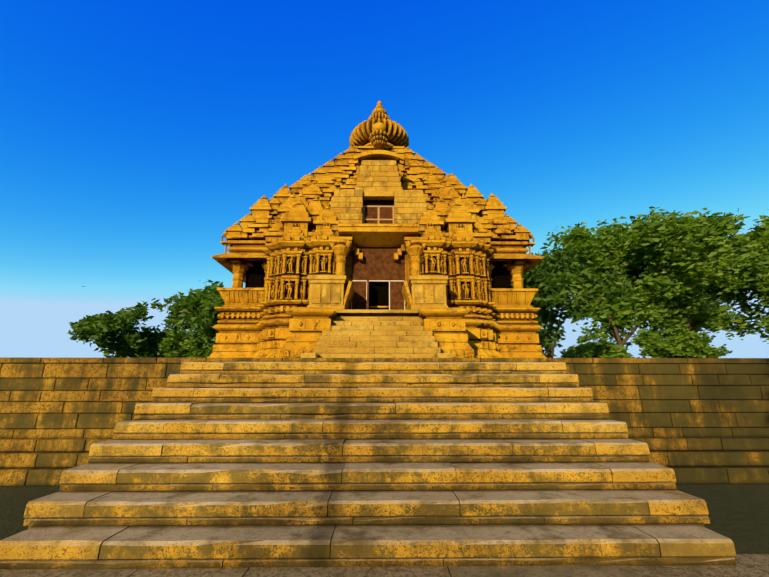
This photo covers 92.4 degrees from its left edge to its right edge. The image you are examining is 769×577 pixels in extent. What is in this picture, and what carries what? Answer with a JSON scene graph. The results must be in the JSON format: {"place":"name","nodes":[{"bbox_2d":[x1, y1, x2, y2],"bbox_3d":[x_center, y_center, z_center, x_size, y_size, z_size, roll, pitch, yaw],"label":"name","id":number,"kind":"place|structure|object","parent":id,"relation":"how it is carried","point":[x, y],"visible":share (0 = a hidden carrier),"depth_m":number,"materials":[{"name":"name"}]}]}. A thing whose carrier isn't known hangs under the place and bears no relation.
{"place":"outdoors","nodes":[
{"label":"outdoors","id":0,"kind":"place"},
{"bbox_2d":[0,554,768,576],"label":"forecourt paving","id":1,"kind":"structure","parent":0,"point":[751,565],"depth_m":3.12,"materials":[{"name":"stone"}]},
{"bbox_2d":[0,484,768,576],"bbox_3d":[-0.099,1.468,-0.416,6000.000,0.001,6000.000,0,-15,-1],"label":"ground","id":2,"kind":"structure","parent":0,"point":[738,515],"depth_m":4.74,"materials":[{"name":"beige stone"}]},
{"bbox_2d":[67,301,188,357],"bbox_3d":[-26.757,6.764,39.077,11.036,10.155,11.438,0,-15,-1],"label":"tree","id":3,"kind":"object","parent":2,"relation":"on","point":[119,334],"visible":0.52,"depth_m":37.12,"materials":[{"name":"green plant"}]},
{"bbox_2d":[158,328,213,357],"bbox_3d":[-18.400,7.624,36.578,7.313,7.296,6.786,-4,-15,15],"label":"bush","id":4,"kind":"object","parent":2,"relation":"on","point":[174,341],"visible":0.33,"depth_m":35.79,"materials":[{"name":"green plant"}]},
{"bbox_2d":[150,279,224,357],"bbox_3d":[-10.814,4.544,28.645,10.864,9.222,11.690,-11,-19,36],"label":"tree","id":5,"kind":"object","parent":2,"relation":"on","point":[197,312],"visible":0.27,"depth_m":26.55,"materials":[{"name":"green plant"}]},
{"bbox_2d":[0,357,768,568],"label":"platform terrace","id":6,"kind":"structure","parent":2,"relation":"on","point":[163,463],"depth_m":4.43,"materials":[{"name":"stone"}]},
{"bbox_2d":[207,100,546,357],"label":"temple","id":7,"kind":"structure","parent":6,"relation":"on","point":[379,238],"depth_m":16.32,"materials":[{"name":"stone"}]},
{"bbox_2d":[351,200,405,309],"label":"doorway","id":8,"kind":"structure","parent":7,"relation":"in","point":[377,280],"depth_m":16.40,"materials":[{"name":"brown stone"}]},
{"bbox_2d":[510,242,634,357],"bbox_3d":[12.526,3.018,28.398,9.745,11.978,12.470,0,-15,-1],"label":"tree","id":9,"kind":"object","parent":2,"relation":"on","point":[548,279],"visible":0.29,"depth_m":25.76,"materials":[{"name":"green plant"}]},
{"bbox_2d":[559,338,639,357],"bbox_3d":[19.673,7.518,34.273,6.739,6.235,7.933,-3,-15,11],"label":"bush","id":10,"kind":"object","parent":2,"relation":"on","point":[605,349],"visible":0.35,"depth_m":33.22,"materials":[{"name":"green plant"}]},
{"bbox_2d":[540,206,768,346],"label":"tree","id":11,"kind":"object","parent":2,"relation":"on","point":[667,243],"visible":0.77,"depth_m":39.32,"materials":[{"name":"green plant"}]},
{"bbox_2d":[552,207,768,342],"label":"tree","id":12,"kind":"object","parent":2,"relation":"on","point":[707,310],"visible":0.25,"depth_m":43.97,"materials":[{"name":"green plant"}]},
{"bbox_2d":[631,324,732,357],"bbox_3d":[27.140,7.139,34.455,7.690,7.043,7.176,0,-15,-1],"label":"bush","id":13,"kind":"object","parent":2,"relation":"on","point":[677,343],"visible":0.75,"depth_m":33.04,"materials":[{"name":"green plant"}]},
{"bbox_2d":[701,217,768,343],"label":"tree","id":14,"kind":"object","parent":2,"relation":"on","point":[758,278],"visible":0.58,"depth_m":43.75,"materials":[{"name":"green plant"}]},
{"bbox_2d":[0,0,768,357],"label":"sky","id":15,"kind":"structure","parent":0,"point":[134,134],"materials":[{"name":"blue"}]}
]}

